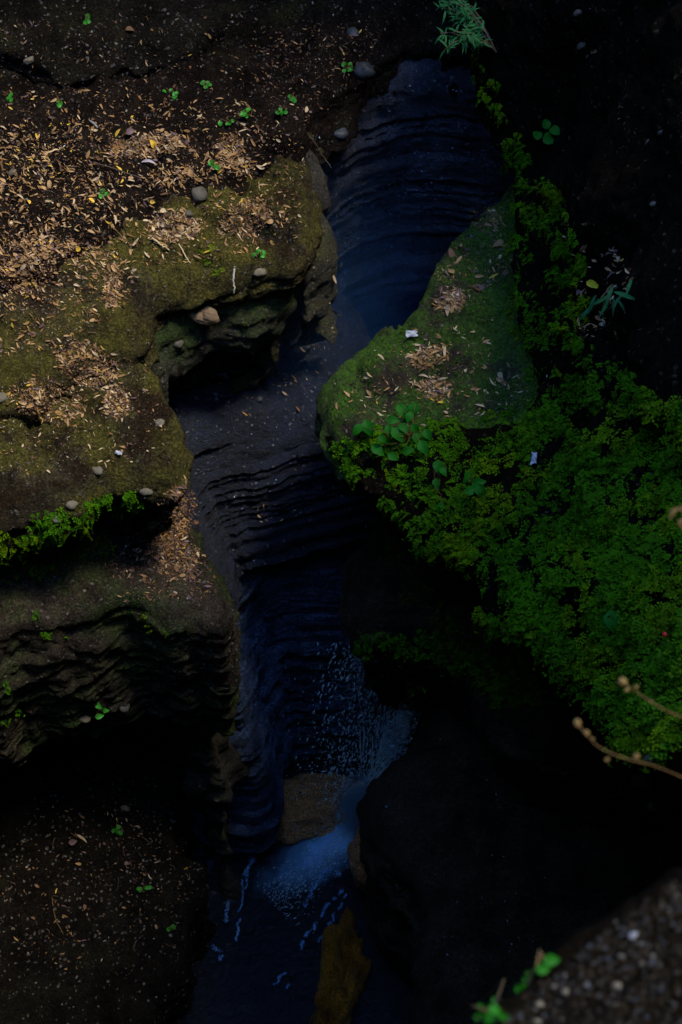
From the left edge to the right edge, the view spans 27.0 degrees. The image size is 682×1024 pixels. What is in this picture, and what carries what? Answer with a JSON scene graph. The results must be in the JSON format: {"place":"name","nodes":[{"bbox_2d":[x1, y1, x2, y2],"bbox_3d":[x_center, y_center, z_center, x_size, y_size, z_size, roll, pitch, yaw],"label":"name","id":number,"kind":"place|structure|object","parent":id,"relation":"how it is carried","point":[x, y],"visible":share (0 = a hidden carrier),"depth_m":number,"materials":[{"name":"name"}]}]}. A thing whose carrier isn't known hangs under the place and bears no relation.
{"place":"outdoors","nodes":[
{"label":"outdoors","id":0,"kind":"place"},
{"bbox_2d":[0,68,33,86],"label":"rock ledge","id":1,"kind":"object","parent":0,"point":[6,73],"visible":0.01,"depth_m":16.19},
{"bbox_2d":[0,721,216,1023],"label":"rock ledge","id":2,"kind":"object","parent":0,"point":[49,781],"visible":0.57,"depth_m":19.12,"materials":[{"name":"soil"}]},
{"bbox_2d":[69,839,76,844],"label":"pebble","id":3,"kind":"object","parent":2,"relation":"on","point":[72,841],"visible":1,"depth_m":19.23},
{"bbox_2d":[111,825,122,834],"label":"seedling","id":4,"kind":"object","parent":2,"relation":"on","point":[118,827],"visible":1,"depth_m":19.38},
{"bbox_2d":[120,805,129,811],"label":"stone","id":5,"kind":"object","parent":2,"relation":"on","point":[125,808],"visible":1,"depth_m":19.46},
{"bbox_2d":[136,885,151,892],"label":"seedling","id":6,"kind":"object","parent":2,"relation":"on","point":[148,887],"visible":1,"depth_m":19.03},
{"bbox_2d":[167,924,174,931],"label":"seedling","id":7,"kind":"object","parent":2,"relation":"on","point":[172,927],"visible":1,"depth_m":18.90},
{"bbox_2d":[0,0,378,87],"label":"rock ledge","id":8,"kind":"object","parent":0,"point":[183,35],"visible":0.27,"depth_m":16.36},
{"bbox_2d":[23,56,33,65],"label":"stone","id":9,"kind":"object","parent":8,"relation":"on","point":[28,61],"visible":1,"depth_m":16.08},
{"bbox_2d":[83,13,90,24],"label":"seedling","id":10,"kind":"object","parent":8,"relation":"on","point":[87,20],"visible":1,"depth_m":16.26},
{"bbox_2d":[0,56,402,425],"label":"rock ledge","id":11,"kind":"object","parent":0,"point":[139,321],"visible":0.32,"depth_m":15.44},
{"bbox_2d":[0,392,7,402],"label":"stone","id":12,"kind":"object","parent":11,"relation":"on","point":[3,397],"visible":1,"depth_m":14.75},
{"bbox_2d":[151,237,169,249],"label":"twig","id":13,"kind":"object","parent":11,"relation":"on","point":[153,239],"visible":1,"depth_m":15.45,"materials":[{"name":"wood"}]},
{"bbox_2d":[184,209,192,218],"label":"stone","id":14,"kind":"object","parent":11,"relation":"on","point":[188,214],"visible":1,"depth_m":15.56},
{"bbox_2d":[191,186,207,203],"bbox_3d":[-1.563,-3.511,15.713,0.215,0.140,0.204,-14,82,-38],"label":"stone","id":15,"kind":"object","parent":11,"relation":"on","point":[199,194],"visible":1,"depth_m":15.65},
{"bbox_2d":[188,304,219,325],"bbox_3d":[-1.507,-2.190,15.703,0.368,0.203,0.248,14,87,1],"label":"stone fragment","id":16,"kind":"object","parent":11,"relation":"on","point":[206,315],"visible":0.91,"depth_m":15.64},
{"bbox_2d":[197,244,224,276],"bbox_3d":[-1.424,-2.750,15.408,0.145,0.318,0.495,-28,56,-22],"label":"fern","id":17,"kind":"object","parent":11,"relation":"on","point":[211,248],"visible":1,"depth_m":15.39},
{"bbox_2d":[150,293,296,401],"bbox_3d":[-2.170,-2.316,16.212,3.337,1.901,1.948,0,50,0],"label":"rock boss","id":18,"kind":"object","parent":11,"relation":"on","point":[275,311],"visible":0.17,"depth_m":15.96,"materials":[{"name":"stone"}]},
{"bbox_2d":[173,340,183,348],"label":"stone","id":19,"kind":"object","parent":18,"relation":"on","point":[178,344],"visible":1,"depth_m":15.80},
{"bbox_2d":[232,266,235,293],"bbox_3d":[-1.158,-2.496,15.397,0.043,0.347,0.114,6,50,5],"label":"root strand","id":20,"kind":"object","parent":11,"relation":"hanging from","point":[233,274],"visible":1,"depth_m":15.35},
{"bbox_2d":[251,248,265,257],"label":"seedling","id":21,"kind":"object","parent":11,"relation":"on","point":[262,253],"visible":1,"depth_m":15.50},
{"bbox_2d":[253,268,266,277],"bbox_3d":[-0.884,-2.605,15.495,0.171,0.107,0.094,-3,82,-29],"label":"stone","id":22,"kind":"object","parent":11,"relation":"on","point":[260,272],"visible":1,"depth_m":15.46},
{"bbox_2d":[289,213,337,348],"bbox_3d":[-0.426,-2.745,16.630,0.727,2.009,1.063,-26,55,-20],"label":"rock boss","id":23,"kind":"object","parent":11,"relation":"on","point":[315,292],"visible":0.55,"depth_m":16.32,"materials":[{"name":"stone"}]},
{"bbox_2d":[305,149,330,215],"bbox_3d":[-0.438,-3.500,16.587,0.657,1.563,0.775,0,50,0],"label":"rock boss","id":24,"kind":"object","parent":11,"relation":"on","point":[320,187],"visible":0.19,"depth_m":16.12,"materials":[{"name":"stone"}]},
{"bbox_2d":[0,0,681,993],"bbox_3d":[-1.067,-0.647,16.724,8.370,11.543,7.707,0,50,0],"label":"leaf litter","id":25,"kind":"object","parent":11,"relation":"on","point":[178,234],"visible":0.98,"depth_m":15.60,"materials":[{"name":"plant"}]},
{"bbox_2d":[161,718,249,899],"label":"cliff","id":26,"kind":"structure","parent":0,"point":[206,757],"depth_m":19.29,"materials":[{"name":"stone"}]},
{"bbox_2d":[0,506,241,772],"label":"rock ledge","id":27,"kind":"object","parent":26,"relation":"on","point":[59,685],"visible":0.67,"depth_m":15.95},
{"bbox_2d":[3,680,13,695],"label":"fern","id":28,"kind":"object","parent":27,"relation":"on","point":[7,692],"visible":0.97,"depth_m":15.81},
{"bbox_2d":[0,708,24,727],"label":"fern","id":29,"kind":"object","parent":27,"relation":"attached to","point":[16,715],"visible":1,"depth_m":16.40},
{"bbox_2d":[32,609,51,639],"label":"fern","id":30,"kind":"object","parent":27,"relation":"attached to","point":[45,634],"visible":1,"depth_m":15.48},
{"bbox_2d":[79,715,90,722],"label":"stone","id":31,"kind":"object","parent":27,"relation":"on","point":[85,719],"visible":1,"depth_m":16.85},
{"bbox_2d":[0,363,193,556],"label":"rock ledge","id":32,"kind":"object","parent":27,"relation":"on","point":[158,478],"visible":0.35,"depth_m":14.71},
{"bbox_2d":[65,500,78,509],"bbox_3d":[-2.743,-0.073,14.488,0.099,0.085,0.112,25,54,19],"label":"stone","id":33,"kind":"object","parent":32,"relation":"on","point":[71,505],"visible":1,"depth_m":14.46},
{"bbox_2d":[0,490,148,586],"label":"fern mat","id":34,"kind":"object","parent":32,"relation":"hanging from","point":[51,535],"visible":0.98,"depth_m":14.84,"materials":[{"name":"plant"}]},
{"bbox_2d":[93,466,103,475],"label":"stone","id":35,"kind":"object","parent":32,"relation":"on","point":[98,470],"visible":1,"depth_m":14.54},
{"bbox_2d":[139,488,152,495],"bbox_3d":[-2.013,-0.208,14.699,0.141,0.068,0.092,-5,86,-2],"label":"stone","id":36,"kind":"object","parent":32,"relation":"on","point":[145,492],"visible":1,"depth_m":14.67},
{"bbox_2d":[154,419,164,426],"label":"stone","id":37,"kind":"object","parent":32,"relation":"on","point":[157,422],"visible":1,"depth_m":14.81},
{"bbox_2d":[16,189,304,644],"bbox_3d":[-1.403,-0.854,15.716,1.880,3.479,4.657,28,56,22],"label":"moss","id":38,"kind":"object","parent":32,"relation":"on","point":[183,356],"visible":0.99,"depth_m":15.70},
{"bbox_2d":[94,702,109,719],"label":"ivy sprig","id":39,"kind":"object","parent":27,"relation":"on","point":[99,707],"visible":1,"depth_m":16.77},
{"bbox_2d":[119,703,129,712],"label":"stone","id":40,"kind":"object","parent":27,"relation":"on","point":[123,709],"visible":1,"depth_m":16.87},
{"bbox_2d":[141,612,168,637],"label":"fern","id":41,"kind":"object","parent":27,"relation":"attached to","point":[142,616],"visible":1,"depth_m":15.74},
{"bbox_2d":[0,0,474,293],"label":"soil bank","id":42,"kind":"structure","parent":0,"point":[415,35],"depth_m":16.03,"materials":[{"name":"brown soil"}]},
{"bbox_2d":[1,90,12,101],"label":"seedling","id":43,"kind":"object","parent":42,"relation":"on","point":[9,98],"visible":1,"depth_m":16.04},
{"bbox_2d":[7,168,15,176],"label":"stone","id":44,"kind":"object","parent":42,"relation":"on","point":[10,172],"visible":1,"depth_m":15.59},
{"bbox_2d":[56,94,62,107],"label":"seedling","id":45,"kind":"object","parent":42,"relation":"on","point":[59,104],"visible":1,"depth_m":16.02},
{"bbox_2d":[98,188,108,198],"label":"seedling","id":46,"kind":"object","parent":42,"relation":"on","point":[102,190],"visible":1,"depth_m":15.54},
{"bbox_2d":[93,162,140,177],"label":"twig","id":47,"kind":"object","parent":42,"relation":"on","point":[115,168],"visible":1,"depth_m":15.54,"materials":[{"name":"wood"}]},
{"bbox_2d":[126,128,134,134],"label":"stone","id":48,"kind":"object","parent":42,"relation":"on","point":[129,131],"visible":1,"depth_m":15.69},
{"bbox_2d":[162,87,177,99],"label":"seedling","id":49,"kind":"object","parent":42,"relation":"on","point":[174,95],"visible":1,"depth_m":16.08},
{"bbox_2d":[188,169,193,176],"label":"fallen leaf","id":50,"kind":"object","parent":42,"relation":"on","point":[190,173],"visible":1,"depth_m":15.58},
{"bbox_2d":[200,80,211,88],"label":"seedling","id":51,"kind":"object","parent":42,"relation":"on","point":[205,83],"visible":1,"depth_m":16.12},
{"bbox_2d":[208,157,219,169],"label":"seedling","id":52,"kind":"object","parent":42,"relation":"on","point":[212,164],"visible":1,"depth_m":15.68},
{"bbox_2d":[218,117,233,125],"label":"seedling","id":53,"kind":"object","parent":42,"relation":"on","point":[226,123],"visible":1,"depth_m":15.91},
{"bbox_2d":[238,108,250,117],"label":"seedling","id":54,"kind":"object","parent":42,"relation":"on","point":[243,113],"visible":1,"depth_m":15.92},
{"bbox_2d":[275,106,287,114],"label":"seedling","id":55,"kind":"object","parent":42,"relation":"on","point":[279,111],"visible":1,"depth_m":15.86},
{"bbox_2d":[288,93,296,102],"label":"seedling","id":56,"kind":"object","parent":42,"relation":"on","point":[292,98],"visible":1,"depth_m":16.02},
{"bbox_2d":[334,127,347,139],"bbox_3d":[-0.017,-4.373,16.426,0.203,0.109,0.167,-11,80,-14],"label":"stone","id":57,"kind":"object","parent":42,"relation":"on","point":[341,133],"visible":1,"depth_m":16.39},
{"bbox_2d":[341,62,355,72],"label":"seedling","id":58,"kind":"object","parent":42,"relation":"on","point":[349,68],"visible":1,"depth_m":16.36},
{"bbox_2d":[347,27,358,35],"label":"stone","id":59,"kind":"object","parent":42,"relation":"on","point":[351,30],"visible":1,"depth_m":16.49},
{"bbox_2d":[354,61,375,79],"bbox_3d":[0.271,-5.123,16.495,0.268,0.183,0.203,-9,80,-2],"label":"stone","id":60,"kind":"object","parent":42,"relation":"on","point":[363,70],"visible":1,"depth_m":16.44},
{"bbox_2d":[129,538,425,854],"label":"cliff","id":61,"kind":"structure","parent":0,"point":[254,810],"depth_m":20.29,"materials":[{"name":"stone"}]},
{"bbox_2d":[168,293,383,609],"bbox_3d":[-1.794,-1.359,18.657,7.953,2.966,6.561,28,56,22],"label":"rock ledge","id":62,"kind":"object","parent":61,"relation":"on","point":[237,540],"visible":0.12,"depth_m":17.64,"materials":[{"name":"stone"}]},
{"bbox_2d":[256,396,262,402],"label":"stone","id":63,"kind":"object","parent":62,"relation":"on","point":[259,399],"visible":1,"depth_m":17.37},
{"bbox_2d":[227,85,551,972],"bbox_3d":[0.565,1.315,14.007,4.183,17.500,13.606,-4,50,-3],"label":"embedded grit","id":64,"kind":"object","parent":61,"relation":"on","point":[345,573],"visible":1,"depth_m":17.89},
{"bbox_2d":[170,729,417,1023],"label":"water","id":65,"kind":"structure","parent":0,"point":[260,954],"depth_m":20.85,"materials":[{"name":"liquid"}]},
{"bbox_2d":[207,859,213,871],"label":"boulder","id":66,"kind":"object","parent":65,"relation":"in","point":[210,862],"visible":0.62,"depth_m":21.53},
{"bbox_2d":[213,857,289,988],"bbox_3d":[-1.470,6.091,20.840,0.956,0.031,2.149,-12,51,-10],"label":"foam","id":67,"kind":"object","parent":65,"relation":"on","point":[216,949],"visible":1,"depth_m":21.00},
{"bbox_2d":[251,817,358,923],"bbox_3d":[-0.337,5.315,21.518,1.919,0.042,1.168,-31,56,-23],"label":"foam","id":68,"kind":"object","parent":65,"relation":"on","point":[346,841],"visible":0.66,"depth_m":21.55,"materials":[{"name":"blue liquid"}]},
{"bbox_2d":[275,772,365,844],"bbox_3d":[-0.445,4.642,22.182,2.006,1.050,1.046,-16,52,-13],"label":"boulder","id":69,"kind":"object","parent":65,"relation":"in","point":[313,821],"visible":0.71,"depth_m":21.81,"materials":[{"name":"stone"}]},
{"bbox_2d":[300,865,346,949],"bbox_3d":[-0.323,5.861,21.033,0.584,0.029,1.385,21,53,17],"label":"foam","id":70,"kind":"object","parent":65,"relation":"on","point":[326,905],"visible":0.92,"depth_m":21.12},
{"bbox_2d":[309,907,372,1023],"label":"boulder","id":71,"kind":"object","parent":65,"relation":"in","point":[345,966],"visible":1,"depth_m":20.13,"materials":[{"name":"stone"}]},
{"bbox_2d":[330,771,366,839],"bbox_3d":[0.332,4.435,21.787,1.156,1.342,1.184,-35,58,-26],"label":"spray","id":72,"kind":"object","parent":65,"relation":"on","point":[356,822],"visible":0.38,"depth_m":21.80,"materials":[{"name":"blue liquid"}]},
{"bbox_2d":[280,743,354,845],"bbox_3d":[-0.387,4.391,21.520,2.354,1.554,1.536,0,50,0],"label":"spray","id":73,"kind":"object","parent":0,"point":[319,800],"visible":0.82,"depth_m":21.52,"materials":[{"name":"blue liquid"}]},
{"bbox_2d":[283,642,424,826],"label":"waterfall","id":74,"kind":"structure","parent":0,"point":[400,725],"depth_m":20.54,"materials":[{"name":"blue liquid"}]},
{"bbox_2d":[356,685,401,801],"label":"waterfall","id":75,"kind":"structure","parent":0,"point":[388,725],"depth_m":20.74,"materials":[{"name":"blue liquid"}]},
{"bbox_2d":[377,709,407,777],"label":"waterfall","id":76,"kind":"structure","parent":0,"point":[393,749],"depth_m":20.76,"materials":[{"name":"blue liquid"}]},
{"bbox_2d":[278,57,512,359],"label":"cliff","id":77,"kind":"structure","parent":0,"point":[371,159],"depth_m":17.86,"materials":[{"name":"stone"}]},
{"bbox_2d":[384,708,415,767],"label":"waterfall","id":78,"kind":"structure","parent":0,"point":[402,730],"depth_m":20.30,"materials":[{"name":"blue liquid"}]},
{"bbox_2d":[315,182,537,534],"bbox_3d":[2.860,-1.712,16.444,4.071,4.075,6.145,34,58,25],"label":"rock shelf","id":79,"kind":"object","parent":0,"point":[327,395],"visible":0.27,"depth_m":15.68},
{"bbox_2d":[352,402,431,460],"bbox_3d":[0.644,-0.872,15.117,0.928,0.471,0.603,25,54,19],"label":"broad leaved plant","id":80,"kind":"object","parent":79,"relation":"on","point":[367,427],"visible":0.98,"depth_m":15.13,"materials":[{"name":"green plant"}]},
{"bbox_2d":[406,330,417,336],"bbox_3d":[0.787,-1.984,15.829,0.134,0.036,0.080,-2,86,-9],"label":"paper scrap","id":81,"kind":"object","parent":79,"relation":"on","point":[411,333],"visible":1,"depth_m":15.83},
{"bbox_2d":[327,226,550,432],"bbox_3d":[0.932,-1.880,17.401,2.332,4.374,5.880,0,50,0],"label":"moss","id":82,"kind":"object","parent":79,"relation":"on","point":[483,299],"visible":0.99,"depth_m":15.67,"materials":[{"name":"plant"}]},
{"bbox_2d":[449,248,454,256],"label":"fallen leaf","id":83,"kind":"object","parent":79,"relation":"on","point":[451,253],"visible":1,"depth_m":16.28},
{"bbox_2d":[493,239,503,246],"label":"fallen leaf","id":84,"kind":"object","parent":79,"relation":"on","point":[498,243],"visible":1,"depth_m":16.18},
{"bbox_2d":[325,397,681,774],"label":"cliff","id":85,"kind":"structure","parent":0,"point":[375,489],"depth_m":12.87,"materials":[{"name":"plant"}]},
{"bbox_2d":[432,460,446,514],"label":"creeping plant","id":86,"kind":"object","parent":85,"relation":"attached to","point":[439,468],"visible":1,"depth_m":14.44,"materials":[{"name":"green plant"}]},
{"bbox_2d":[364,613,577,709],"bbox_3d":[1.862,1.318,14.728,1.860,5.068,4.139,-17,52,-14],"label":"fern mat","id":87,"kind":"object","parent":85,"relation":"attached to","point":[554,662],"visible":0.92,"depth_m":16.55,"materials":[{"name":"plant"}]},
{"bbox_2d":[462,472,485,497],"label":"creeping plant","id":88,"kind":"object","parent":85,"relation":"attached to","point":[477,487],"visible":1,"depth_m":13.92,"materials":[{"name":"green plant"}]},
{"bbox_2d":[326,395,681,772],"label":"fern mat","id":89,"kind":"object","parent":85,"relation":"attached to","point":[667,662],"visible":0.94,"depth_m":11.59,"materials":[{"name":"plant"}]},
{"bbox_2d":[530,452,536,464],"bbox_3d":[1.831,-0.510,13.511,0.068,0.031,0.124,1,80,27],"label":"paper scrap","id":90,"kind":"object","parent":89,"relation":"on","point":[533,457],"visible":1,"depth_m":13.51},
{"bbox_2d":[601,609,620,632],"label":"creeping plant","id":91,"kind":"object","parent":85,"relation":"attached to","point":[609,623],"visible":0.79,"depth_m":10.62,"materials":[{"name":"green plant"}]},
{"bbox_2d":[642,754,652,762],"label":"stone","id":92,"kind":"object","parent":85,"relation":"on","point":[645,758],"visible":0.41,"depth_m":9.22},
{"bbox_2d":[337,517,681,834],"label":"cliff","id":93,"kind":"structure","parent":0,"point":[546,754],"depth_m":17.05,"materials":[{"name":"stone"}]},
{"bbox_2d":[349,630,386,662],"bbox_3d":[0.331,1.605,17.303,0.385,0.345,0.445,22,53,17],"label":"fern","id":94,"kind":"object","parent":93,"relation":"on","point":[358,649],"visible":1,"depth_m":17.28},
{"bbox_2d":[385,534,413,562],"bbox_3d":[0.780,0.458,17.601,0.488,0.262,0.561,0,50,0],"label":"fern","id":95,"kind":"object","parent":93,"relation":"on","point":[387,545],"visible":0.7,"depth_m":17.53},
{"bbox_2d":[406,673,428,699],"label":"fern","id":96,"kind":"object","parent":93,"relation":"on","point":[423,689],"visible":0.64,"depth_m":18.44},
{"bbox_2d":[481,668,560,715],"bbox_3d":[2.014,2.130,16.354,0.894,0.501,0.480,26,55,20],"label":"fern mat","id":97,"kind":"object","parent":93,"relation":"on","point":[498,700],"visible":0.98,"depth_m":16.29,"materials":[{"name":"plant"}]},
{"bbox_2d":[356,700,681,1023],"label":"cliff","id":98,"kind":"structure","parent":0,"point":[591,874],"depth_m":17.55,"materials":[{"name":"stone"}]},
{"bbox_2d":[347,827,366,891],"bbox_3d":[0.352,4.993,20.563,0.507,1.115,0.832,-4,50,-4],"label":"boulder","id":99,"kind":"object","parent":98,"relation":"on","point":[357,866],"visible":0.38,"depth_m":20.34,"materials":[{"name":"stone"}]},
{"bbox_2d":[461,0,681,427],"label":"cliff","id":100,"kind":"structure","parent":0,"point":[586,163],"depth_m":13.25,"materials":[{"name":"soil"}]},
{"bbox_2d":[433,0,496,58],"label":"shrub","id":101,"kind":"object","parent":100,"relation":"on","point":[469,16],"visible":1,"depth_m":15.00,"materials":[{"name":"green plant"}]},
{"bbox_2d":[533,119,559,143],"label":"round leaved plant","id":102,"kind":"object","parent":100,"relation":"on","point":[548,137],"visible":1,"depth_m":14.94,"materials":[{"name":"green plant"}]},
{"bbox_2d":[470,54,667,431],"bbox_3d":[2.072,-2.498,14.325,0.729,2.993,6.917,-4,50,-4],"label":"fern mat","id":103,"kind":"object","parent":100,"relation":"on","point":[564,281],"visible":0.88,"depth_m":14.21,"materials":[{"name":"plant"}]},
{"bbox_2d":[573,9,582,16],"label":"stone","id":104,"kind":"object","parent":100,"relation":"on","point":[578,12],"visible":1,"depth_m":13.69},
{"bbox_2d":[577,42,585,49],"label":"stone","id":105,"kind":"object","parent":100,"relation":"on","point":[581,45],"visible":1,"depth_m":13.95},
{"bbox_2d":[586,280,598,287],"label":"fallen leaf","id":106,"kind":"object","parent":100,"relation":"on","point":[592,284],"visible":1,"depth_m":13.22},
{"bbox_2d":[580,280,634,319],"bbox_3d":[2.361,-1.869,12.705,0.212,1.111,0.990,-6,50,-5],"label":"strap leaved plant","id":107,"kind":"object","parent":100,"relation":"on","point":[607,303],"visible":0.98,"depth_m":12.61,"materials":[{"name":"green plant"}]},
{"bbox_2d":[492,867,681,1023],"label":"ground","id":108,"kind":"structure","parent":0,"point":[568,948],"depth_m":2.85,"materials":[{"name":"gravel"}]},
{"bbox_2d":[471,978,509,1023],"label":"rim weed","id":109,"kind":"object","parent":108,"relation":"on","point":[493,1012],"visible":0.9,"depth_m":2.89,"materials":[{"name":"green plant"}]},
{"bbox_2d":[514,950,559,992],"bbox_3d":[0.459,1.088,3.362,0.065,0.955,0.398,12,51,10],"label":"rim weed","id":110,"kind":"object","parent":108,"relation":"on","point":[548,960],"visible":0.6,"depth_m":2.90,"materials":[{"name":"green plant"}]},
{"bbox_2d":[536,1001,544,1006],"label":"pebble","id":111,"kind":"object","parent":108,"relation":"on","point":[539,1003],"visible":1,"depth_m":2.84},
{"bbox_2d":[614,982,621,988],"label":"pebble","id":112,"kind":"object","parent":108,"relation":"on","point":[617,985],"visible":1,"depth_m":2.82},
{"bbox_2d":[618,1001,627,1010],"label":"pebble","id":113,"kind":"object","parent":108,"relation":"on","point":[622,1005],"visible":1,"depth_m":2.79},
{"bbox_2d":[573,719,681,777],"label":"dry flower stem","id":114,"kind":"object","parent":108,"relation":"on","point":[577,723],"visible":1,"depth_m":3.40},
{"bbox_2d":[628,931,637,938],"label":"pebble","id":115,"kind":"object","parent":108,"relation":"on","point":[632,935],"visible":1,"depth_m":2.87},
{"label":"gorge rim","id":116,"kind":"structure","parent":0,"visible":0},
{"bbox_2d":[617,677,681,717],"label":"dry flower stem","id":117,"kind":"object","parent":116,"relation":"on","point":[621,681],"visible":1,"depth_m":3.60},
{"bbox_2d":[669,507,681,529],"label":"dry flower stem","id":118,"kind":"object","parent":116,"relation":"on","point":[672,513],"visible":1,"depth_m":3.40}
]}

